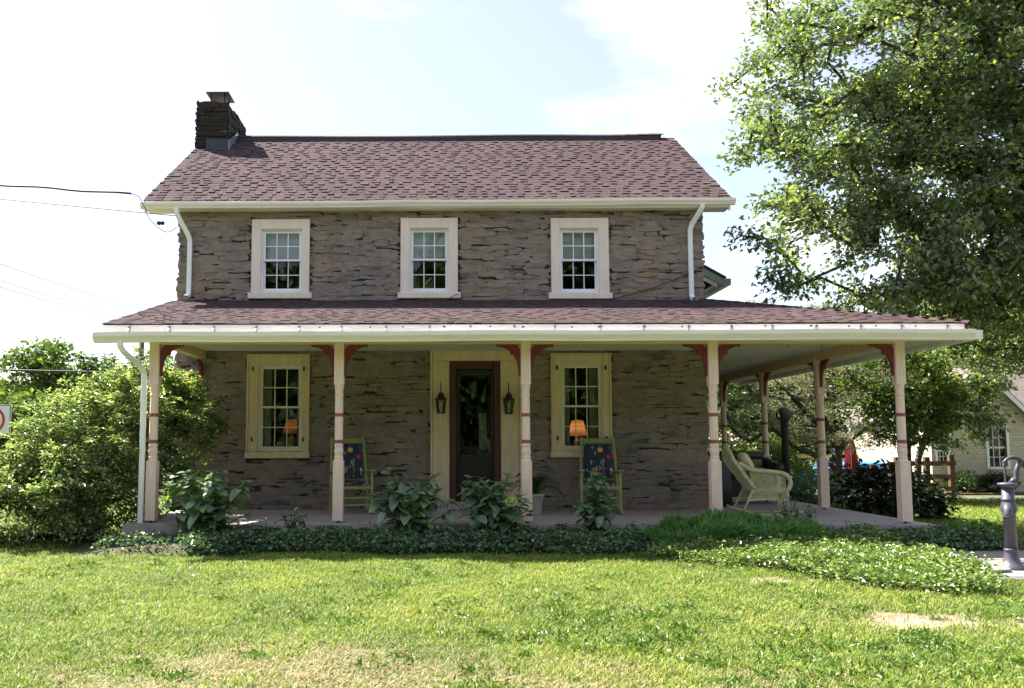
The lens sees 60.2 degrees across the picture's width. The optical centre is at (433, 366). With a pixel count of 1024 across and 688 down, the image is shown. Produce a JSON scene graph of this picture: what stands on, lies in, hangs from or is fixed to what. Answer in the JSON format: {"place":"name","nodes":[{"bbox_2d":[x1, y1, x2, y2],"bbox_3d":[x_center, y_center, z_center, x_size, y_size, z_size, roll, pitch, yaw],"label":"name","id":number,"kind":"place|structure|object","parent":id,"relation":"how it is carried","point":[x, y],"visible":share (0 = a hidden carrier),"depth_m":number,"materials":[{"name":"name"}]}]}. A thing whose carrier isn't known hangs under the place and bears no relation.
{"place":"outdoors","nodes":[
{"label":"outdoors","id":0,"kind":"place"},
{"bbox_2d":[0,369,120,372],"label":"phone line","id":1,"kind":"object","parent":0,"point":[49,370],"visible":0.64,"depth_m":29.43,"materials":[{"name":"black metal"}]},
{"bbox_2d":[0,458,1023,687],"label":"ground","id":2,"kind":"structure","parent":0,"point":[83,547],"depth_m":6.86,"materials":[{"name":"green plant"}]},
{"bbox_2d":[0,404,11,435],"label":"road sign","id":3,"kind":"object","parent":2,"relation":"on","point":[5,414],"visible":0.78,"depth_m":18.08,"materials":[{"name":"white metal"}]},
{"bbox_2d":[0,377,33,395],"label":"tree","id":4,"kind":"object","parent":2,"relation":"on","point":[12,388],"visible":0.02,"depth_m":54.76,"materials":[{"name":"green plant"}]},
{"bbox_2d":[0,387,64,473],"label":"tree","id":5,"kind":"object","parent":2,"relation":"on","point":[16,400],"visible":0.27,"depth_m":43.15,"materials":[{"name":"green plant"}]},
{"bbox_2d":[0,335,93,397],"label":"tree","id":6,"kind":"object","parent":2,"relation":"on","point":[47,355],"visible":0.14,"depth_m":53.87,"materials":[{"name":"green plant"}]},
{"bbox_2d":[5,406,133,477],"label":"tree","id":7,"kind":"object","parent":2,"relation":"on","point":[74,445],"visible":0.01,"depth_m":43.47,"materials":[{"name":"green plant"}]},
{"bbox_2d":[0,493,171,552],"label":"grass","id":8,"kind":"structure","parent":2,"relation":"on","point":[39,543],"depth_m":12.04,"materials":[{"name":"green plant"}]},
{"bbox_2d":[0,346,235,548],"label":"variegated bush","id":9,"kind":"object","parent":2,"relation":"on","point":[64,490],"visible":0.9,"depth_m":12.31,"materials":[{"name":"green plant"}]},
{"bbox_2d":[66,352,170,451],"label":"tree","id":10,"kind":"object","parent":2,"relation":"on","point":[94,365],"visible":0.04,"depth_m":55.36,"materials":[{"name":"green plant"}]},
{"bbox_2d":[126,343,147,400],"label":"utility pole","id":11,"kind":"object","parent":2,"relation":"on","point":[141,346],"visible":0.09,"depth_m":40.29,"materials":[{"name":"brown wood"}]},
{"bbox_2d":[0,287,111,318],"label":"power line","id":12,"kind":"object","parent":11,"relation":"attached to","point":[53,302],"visible":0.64,"depth_m":31.38,"materials":[{"name":"grey metal"}]},
{"bbox_2d":[0,280,120,316],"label":"power line","id":13,"kind":"object","parent":11,"relation":"attached to","point":[55,297],"visible":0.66,"depth_m":30.88,"materials":[{"name":"grey metal"}]},
{"bbox_2d":[1,264,138,310],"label":"power line","id":14,"kind":"object","parent":11,"relation":"attached to","point":[65,286],"visible":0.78,"depth_m":31.14,"materials":[{"name":"grey metal"}]},
{"bbox_2d":[125,355,175,473],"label":"tree","id":15,"kind":"object","parent":2,"relation":"on","point":[173,363],"visible":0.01,"depth_m":56.74,"materials":[{"name":"green plant"}]},
{"bbox_2d":[156,469,257,535],"bbox_3d":[-2.997,1.859,11.572,1.325,1.011,0.942,0,-5,1],"label":"hydrangea","id":16,"kind":"object","parent":2,"relation":"on","point":[206,507],"visible":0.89,"depth_m":11.44,"materials":[{"name":"green plant"}]},
{"bbox_2d":[277,507,307,531],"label":"shrub","id":17,"kind":"object","parent":2,"relation":"on","point":[291,521],"visible":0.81,"depth_m":11.36,"materials":[{"name":"green plant"}]},
{"bbox_2d":[368,467,455,536],"bbox_3d":[-0.333,1.828,11.491,0.929,1.012,0.964,-5,-7,44],"label":"hydrangea","id":18,"kind":"object","parent":2,"relation":"on","point":[410,514],"visible":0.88,"depth_m":11.37,"materials":[{"name":"green plant"}]},
{"bbox_2d":[448,471,537,536],"bbox_3d":[0.737,1.823,11.373,1.203,0.934,0.802,-1,-5,10],"label":"hydrangea","id":19,"kind":"object","parent":2,"relation":"on","point":[486,511],"visible":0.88,"depth_m":11.32,"materials":[{"name":"green plant"}]},
{"bbox_2d":[15,553,1023,687],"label":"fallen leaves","id":20,"kind":"object","parent":2,"relation":"on","point":[816,674],"visible":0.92,"depth_m":7.17,"materials":[{"name":"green plant"}]},
{"bbox_2d":[122,497,935,542],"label":"porch floor","id":21,"kind":"structure","parent":2,"relation":"on","point":[836,518],"depth_m":12.41,"materials":[{"name":"concrete"}]},
{"bbox_2d":[327,437,375,513],"bbox_3d":[-1.293,1.675,13.583,0.680,1.173,1.009,1,-5,-13],"label":"rocking chair","id":22,"kind":"object","parent":21,"relation":"on","point":[366,471],"visible":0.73,"depth_m":13.72,"materials":[{"name":"green wood"}]},
{"bbox_2d":[334,444,362,477],"bbox_3d":[-1.349,1.485,13.837,0.450,0.560,0.070,1,-21,-13],"label":"back cushion","id":23,"kind":"object","parent":22,"relation":"on","point":[353,460],"visible":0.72,"depth_m":13.82,"materials":[{"name":"fabric"}]},
{"bbox_2d":[344,480,367,486],"bbox_3d":[-1.277,1.802,13.502,0.460,0.070,0.420,1,1,-13],"label":"seat cushion","id":24,"kind":"object","parent":22,"relation":"on","point":[352,483],"visible":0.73,"depth_m":13.37,"materials":[{"name":"multicoloured fabric"}]},
{"bbox_2d":[509,473,563,513],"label":"potted fern","id":25,"kind":"object","parent":21,"relation":"on","point":[537,497],"visible":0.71,"depth_m":13.35,"materials":[{"name":"green plant"}]},
{"bbox_2d":[578,437,623,513],"bbox_3d":[2.572,1.679,13.637,0.680,1.173,1.009,-1,-5,7],"label":"rocking chair","id":26,"kind":"object","parent":21,"relation":"on","point":[618,489],"visible":0.61,"depth_m":13.79,"materials":[{"name":"green wood"}]},
{"bbox_2d":[583,444,612,477],"bbox_3d":[2.601,1.490,13.896,0.450,0.560,0.070,-1,-21,7],"label":"back cushion","id":27,"kind":"object","parent":26,"relation":"on","point":[597,456],"visible":0.93,"depth_m":13.87,"materials":[{"name":"fabric"}]},
{"bbox_2d":[584,480,615,486],"bbox_3d":[2.564,1.806,13.554,0.460,0.070,0.420,-1,1,7],"label":"seat cushion","id":28,"kind":"object","parent":26,"relation":"on","point":[611,483],"visible":0.26,"depth_m":13.44,"materials":[{"name":"fabric"}]},
{"bbox_2d":[707,450,731,506],"bbox_3d":[4.814,1.929,15.182,0.502,0.950,0.500,0,-5,1],"label":"covered grill","id":29,"kind":"object","parent":21,"relation":"on","point":[726,486],"visible":0.24,"depth_m":14.92,"materials":[{"name":"black fabric"}]},
{"bbox_2d":[731,451,784,503],"bbox_3d":[5.477,2.007,15.975,1.563,0.932,0.694,0,-5,1],"label":"wicker settee","id":30,"kind":"object","parent":21,"relation":"on","point":[758,459],"visible":0.24,"depth_m":16.03,"materials":[{"name":"wicker"}]},
{"bbox_2d":[722,445,803,516],"bbox_3d":[4.934,1.712,13.265,1.066,1.047,0.759,-1,-5,7],"label":"wicker rocking chair","id":31,"kind":"object","parent":21,"relation":"on","point":[737,470],"visible":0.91,"depth_m":12.96,"materials":[{"name":"beige wicker"}]},
{"bbox_2d":[737,452,753,470],"bbox_3d":[4.708,1.435,13.269,0.140,0.300,0.360,-29,-9,5],"label":"throw pillow","id":32,"kind":"object","parent":31,"relation":"on","point":[743,457],"visible":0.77,"depth_m":13.12,"materials":[{"name":"yellow fabric"}]},
{"bbox_2d":[747,467,761,487],"bbox_3d":[4.823,1.662,13.227,0.130,0.340,0.340,-21,-8,8],"label":"throw pillow","id":33,"kind":"object","parent":31,"relation":"on","point":[748,472],"visible":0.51,"depth_m":13.08,"materials":[{"name":"yellow fabric"}]},
{"bbox_2d":[92,92,982,522],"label":"stone house","id":34,"kind":"structure","parent":2,"relation":"on","point":[374,292],"depth_m":14.42,"materials":[{"name":"stone"}]},
{"bbox_2d":[0,184,131,193],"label":"service cable","id":35,"kind":"object","parent":34,"relation":"attached to","point":[56,188],"visible":1,"depth_m":14.10,"materials":[{"name":"black metal"}]},
{"bbox_2d":[132,194,177,231],"bbox_3d":[-4.578,-2.496,14.406,0.819,0.542,0.043,5,-7,-43],"label":"service tail","id":36,"kind":"object","parent":35,"relation":"hanging from","point":[148,216],"visible":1,"depth_m":14.35},
{"bbox_2d":[0,199,174,215],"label":"guy wire","id":37,"kind":"object","parent":34,"relation":"attached to","point":[86,207],"visible":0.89,"depth_m":14.62,"materials":[{"name":"black metal"}]},
{"bbox_2d":[244,354,309,457],"bbox_3d":[-2.553,0.654,14.501,1.060,1.710,0.332,0,-5,1],"label":"window","id":38,"kind":"structure","parent":34,"relation":"in","point":[259,406],"depth_m":14.42,"materials":[{"name":"wood"}]},
{"bbox_2d":[248,219,311,298],"bbox_3d":[-2.551,-1.782,14.681,1.055,1.345,0.264,0,-5,1],"label":"window","id":39,"kind":"structure","parent":34,"relation":"in","point":[273,240],"depth_m":14.63,"materials":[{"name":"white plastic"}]},
{"bbox_2d":[398,218,460,298],"bbox_3d":[-0.079,-1.792,14.652,1.040,1.360,0.264,0,-5,1],"label":"window","id":40,"kind":"structure","parent":34,"relation":"in","point":[422,239],"depth_m":14.60,"materials":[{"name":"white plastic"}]},
{"bbox_2d":[435,383,446,413],"bbox_3d":[0.109,0.497,14.242,0.173,0.532,0.210,3,-6,-29],"label":"wall lantern","id":41,"kind":"object","parent":34,"relation":"attached to","point":[440,399],"depth_m":14.21,"materials":[{"name":"black metal"}]},
{"bbox_2d":[434,498,450,510],"bbox_3d":[0.126,2.185,13.893,0.274,0.210,0.022,0,-5,1],"label":"number plaque","id":42,"kind":"object","parent":34,"relation":"attached to","point":[442,506],"visible":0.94,"depth_m":13.89,"materials":[{"name":"grey stone"}]},
{"bbox_2d":[449,361,500,500],"bbox_3d":[0.673,1.062,14.494,0.836,2.283,0.404,0,-5,1],"label":"front door","id":43,"kind":"structure","parent":34,"relation":"in","point":[482,461],"depth_m":14.35,"materials":[{"name":"brown wood"}]},
{"bbox_2d":[503,382,514,413],"bbox_3d":[1.213,0.506,14.228,0.173,0.532,0.210,-3,-6,31],"label":"wall lantern","id":44,"kind":"object","parent":34,"relation":"attached to","point":[508,398],"depth_m":14.20,"materials":[{"name":"black metal"}]},
{"bbox_2d":[549,218,612,299],"bbox_3d":[2.419,-1.782,14.620,1.045,1.365,0.264,0,-5,1],"label":"window","id":45,"kind":"structure","parent":34,"relation":"in","point":[573,240],"depth_m":14.57,"materials":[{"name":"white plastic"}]},
{"bbox_2d":[550,353,613,456],"bbox_3d":[2.404,0.637,14.441,1.015,1.705,0.332,0,-5,1],"label":"window","id":46,"kind":"structure","parent":34,"relation":"in","point":[599,364],"depth_m":14.37,"materials":[{"name":"wood"}]},
{"bbox_3d":[-2.491,1.858,15.002,0.850,0.900,0.450,0,-5,1],"label":"window table","id":47,"kind":"object","parent":34,"relation":"in","visible":0},
{"bbox_2d":[282,418,296,446],"bbox_3d":[-2.418,1.130,14.889,0.308,0.530,0.308,0,-5,1],"label":"table lamp","id":48,"kind":"object","parent":47,"relation":"on","point":[291,440],"visible":0.77,"depth_m":14.81,"materials":[{"name":"ceramic"}]},
{"bbox_3d":[2.434,1.882,14.939,0.800,0.840,0.450,0,-5,1],"label":"window table","id":49,"kind":"object","parent":34,"relation":"in","visible":0},
{"bbox_2d":[570,418,586,445],"bbox_3d":[2.422,1.162,14.807,0.333,0.572,0.333,0,-5,1],"label":"table lamp","id":50,"kind":"object","parent":49,"relation":"on","point":[580,431],"visible":0.62,"depth_m":14.72,"materials":[{"name":"fabric"}]},
{"bbox_2d":[87,519,1023,555],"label":"ivy ground cover","id":51,"kind":"object","parent":2,"relation":"on","point":[629,536],"visible":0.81,"depth_m":10.94,"materials":[{"name":"green plant"}]},
{"bbox_2d":[442,519,460,536],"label":"seedling","id":52,"kind":"object","parent":51,"relation":"on","point":[446,526],"visible":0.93,"depth_m":11.16,"materials":[{"name":"green plant"}]},
{"bbox_2d":[573,467,620,534],"bbox_3d":[2.113,1.821,11.517,0.562,1.000,0.576,-2,-6,25],"label":"hydrangea","id":53,"kind":"object","parent":2,"relation":"on","point":[595,516],"visible":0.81,"depth_m":11.42,"materials":[{"name":"green plant"}]},
{"bbox_2d":[706,400,744,449],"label":"garden shrub","id":54,"kind":"object","parent":2,"relation":"on","point":[719,431],"visible":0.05,"depth_m":26.01,"materials":[{"name":"green plant"}]},
{"bbox_2d":[709,430,742,444],"bbox_3d":[8.791,2.781,27.758,1.940,2.050,1.940,2,-5,-22],"label":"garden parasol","id":55,"kind":"object","parent":2,"relation":"on","point":[729,440],"visible":0.05,"depth_m":27.00,"materials":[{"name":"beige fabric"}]},
{"bbox_2d":[639,506,832,545],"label":"feathery weeds","id":56,"kind":"object","parent":2,"relation":"on","point":[717,523],"visible":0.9,"depth_m":10.77,"materials":[{"name":"green plant"}]},
{"bbox_2d":[707,377,813,468],"bbox_3d":[12.214,1.897,36.788,7.614,7.624,6.684,0,-5,1],"label":"backdrop tree","id":57,"kind":"object","parent":2,"relation":"on","point":[742,388],"visible":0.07,"depth_m":34.44,"materials":[{"name":"green plant"}]},
{"bbox_2d":[730,432,816,494],"bbox_3d":[8.867,2.631,23.180,2.787,1.878,1.979,0,-5,1],"label":"garden shrub","id":58,"kind":"object","parent":2,"relation":"on","point":[794,462],"visible":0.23,"depth_m":22.84,"materials":[{"name":"green plant"}]},
{"bbox_2d":[776,406,794,499],"bbox_3d":[7.572,1.952,18.774,0.342,2.232,0.364,4,-7,-41],"label":"dinner bell","id":59,"kind":"object","parent":2,"relation":"on","point":[786,414],"visible":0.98,"depth_m":18.77,"materials":[{"name":"black metal"}]},
{"bbox_2d":[769,493,819,522],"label":"tall weed","id":60,"kind":"object","parent":2,"relation":"on","point":[794,510],"visible":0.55,"depth_m":11.41,"materials":[{"name":"green plant"}]},
{"bbox_2d":[783,466,855,507],"bbox_3d":[8.114,2.603,18.375,1.559,1.076,1.316,0,-5,1],"label":"garden shrub","id":61,"kind":"object","parent":2,"relation":"on","point":[804,484],"visible":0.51,"depth_m":18.16,"materials":[{"name":"green plant"}]},
{"bbox_2d":[788,299,855,466],"bbox_3d":[16.676,1.047,40.070,7.924,8.254,7.027,0,-5,1],"label":"backdrop tree","id":62,"kind":"object","parent":2,"relation":"on","point":[835,422],"visible":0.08,"depth_m":38.27,"materials":[{"name":"green plant"}]},
{"bbox_2d":[643,523,1011,597],"bbox_3d":[4.282,2.083,9.668,3.626,0.472,3.502,0,-5,1],"label":"bank ground cover","id":63,"kind":"object","parent":2,"relation":"on","point":[858,555],"visible":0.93,"depth_m":9.32,"materials":[{"name":"green plant"}]},
{"bbox_2d":[797,451,857,461],"bbox_3d":[13.309,3.345,29.142,9.061,1.167,0.152,0,-5,1],"label":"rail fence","id":64,"kind":"object","parent":2,"relation":"on","point":[843,457],"depth_m":29.11,"materials":[{"name":"brown wood"}]},
{"bbox_2d":[707,298,975,488],"bbox_3d":[8.870,0.842,22.200,8.452,5.015,5.569,0,-5,1],"label":"weeping cedar","id":65,"kind":"object","parent":2,"relation":"on","point":[837,443],"visible":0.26,"depth_m":21.78,"materials":[{"name":"green plant"}]},
{"bbox_2d":[795,465,894,494],"bbox_3d":[10.785,2.944,23.024,2.467,0.898,0.239,-1,-5,10],"label":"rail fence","id":66,"kind":"object","parent":2,"relation":"on","point":[871,466],"visible":0.09,"depth_m":22.87,"materials":[{"name":"brown wood"}]},
{"bbox_2d":[843,436,858,493],"bbox_3d":[11.518,2.646,24.223,0.458,1.700,0.470,0,-5,1],"label":"patio parasol","id":67,"kind":"object","parent":2,"relation":"on","point":[853,457],"visible":0.34,"depth_m":24.14,"materials":[{"name":"red fabric"}]},
{"bbox_2d":[703,0,1023,337],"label":"shade tree","id":68,"kind":"object","parent":2,"relation":"on","point":[966,97],"visible":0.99,"depth_m":15.46,"materials":[{"name":"green plant"}]},
{"bbox_2d":[829,458,949,519],"bbox_3d":[8.105,2.364,15.624,2.144,1.480,1.575,0,-5,1],"label":"laurel shrub","id":69,"kind":"object","parent":2,"relation":"on","point":[883,501],"visible":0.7,"depth_m":15.45,"materials":[{"name":"green plant"}]},
{"bbox_2d":[828,349,980,485],"bbox_3d":[11.306,1.091,20.953,3.740,4.237,2.247,0,-5,1],"label":"young maple","id":70,"kind":"object","parent":2,"relation":"on","point":[935,429],"visible":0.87,"depth_m":20.74,"materials":[{"name":"green plant"}]},
{"bbox_2d":[794,496,1023,542],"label":"grass","id":71,"kind":"object","parent":2,"relation":"on","point":[994,515],"depth_m":16.53,"materials":[{"name":"green plant"}]},
{"bbox_2d":[816,497,1023,499],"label":"footpath","id":72,"kind":"structure","parent":2,"relation":"on","point":[993,498],"depth_m":21.36,"materials":[{"name":"beige concrete"}]},
{"bbox_2d":[893,455,956,496],"bbox_3d":[12.680,2.820,22.665,1.564,1.082,0.205,0,-5,1],"label":"rail fence","id":73,"kind":"object","parent":2,"relation":"on","point":[951,476],"visible":0.41,"depth_m":22.63,"materials":[{"name":"brown wood"}]},
{"bbox_2d":[892,480,963,520],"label":"laurel shrub","id":74,"kind":"object","parent":2,"relation":"on","point":[939,504],"visible":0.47,"depth_m":15.73,"materials":[{"name":"green plant"}]},
{"bbox_2d":[833,278,1023,393],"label":"backdrop tree","id":75,"kind":"object","parent":2,"relation":"on","point":[961,356],"visible":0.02,"depth_m":35.78,"materials":[{"name":"green plant"}]},
{"bbox_2d":[843,364,1023,490],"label":"brick cottage","id":76,"kind":"structure","parent":2,"relation":"on","point":[987,459],"depth_m":24.75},
{"bbox_2d":[934,436,950,460],"bbox_3d":[14.315,2.365,24.730,0.440,0.790,0.130,0,-5,1],"label":"window","id":77,"kind":"structure","parent":76,"relation":"in","point":[936,451],"depth_m":24.70,"materials":[{"name":"white plastic"}]},
{"bbox_2d":[985,426,1010,468],"bbox_3d":[15.854,2.278,24.719,0.640,1.220,0.130,0,-5,1],"label":"window","id":78,"kind":"structure","parent":76,"relation":"in","point":[1007,446],"depth_m":24.69,"materials":[{"name":"white plastic"}]},
{"bbox_2d":[891,343,1019,486],"bbox_3d":[13.392,1.194,22.328,3.676,4.270,2.473,0,-5,1],"label":"silvery tree","id":79,"kind":"object","parent":2,"relation":"on","point":[982,422],"visible":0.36,"depth_m":22.01,"materials":[{"name":"green plant"}]},
{"bbox_2d":[918,297,1023,379],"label":"leaning tree","id":80,"kind":"object","parent":2,"relation":"on","point":[1005,345],"visible":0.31,"depth_m":20.46,"materials":[{"name":"green plant"}]},
{"bbox_2d":[941,519,1003,540],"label":"hosta plant","id":81,"kind":"object","parent":2,"relation":"on","point":[988,525],"visible":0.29,"depth_m":11.58,"materials":[{"name":"green plant"}]},
{"bbox_2d":[944,491,1023,494],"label":"mulch bed","id":82,"kind":"object","parent":2,"relation":"on","point":[992,493],"depth_m":23.52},
{"bbox_2d":[940,469,989,492],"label":"boxwood shrub","id":83,"kind":"object","parent":82,"relation":"on","point":[963,483],"visible":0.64,"depth_m":23.95,"materials":[{"name":"green plant"}]},
{"bbox_2d":[976,470,1021,492],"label":"boxwood shrub","id":84,"kind":"object","parent":82,"relation":"on","point":[993,478],"visible":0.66,"depth_m":23.99,"materials":[{"name":"green plant"}]},
{"bbox_2d":[983,569,1023,580],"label":"well cover","id":85,"kind":"object","parent":2,"relation":"on","point":[1019,575],"depth_m":9.13,"materials":[{"name":"stone"}]},
{"bbox_2d":[983,560,1010,571],"bbox_3d":[5.985,2.123,9.354,0.375,0.095,0.212,1,-5,-16],"label":"loose stone","id":86,"kind":"object","parent":85,"relation":"on","point":[1003,567],"visible":0.57,"depth_m":9.32,"materials":[{"name":"white stone"}]},
{"bbox_2d":[997,455,1023,570],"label":"water pump","id":87,"kind":"object","parent":85,"relation":"on","point":[1011,560],"visible":0.98,"depth_m":9.54,"materials":[{"name":"metal"}]},
{"bbox_2d":[0,0,1023,447],"label":"sky","id":88,"kind":"structure","parent":0,"point":[96,95],"materials":[{"name":"white"}]},
{"bbox_2d":[813,462,888,489],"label":"paddling pool","id":89,"kind":"structure","parent":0,"point":[871,463],"depth_m":25.10,"materials":[{"name":"blue plastic"}]},
{"bbox_2d":[947,550,1023,563],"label":"path","id":90,"kind":"structure","parent":0,"point":[996,555],"depth_m":10.37,"materials":[{"name":"grey concrete"}]}
]}

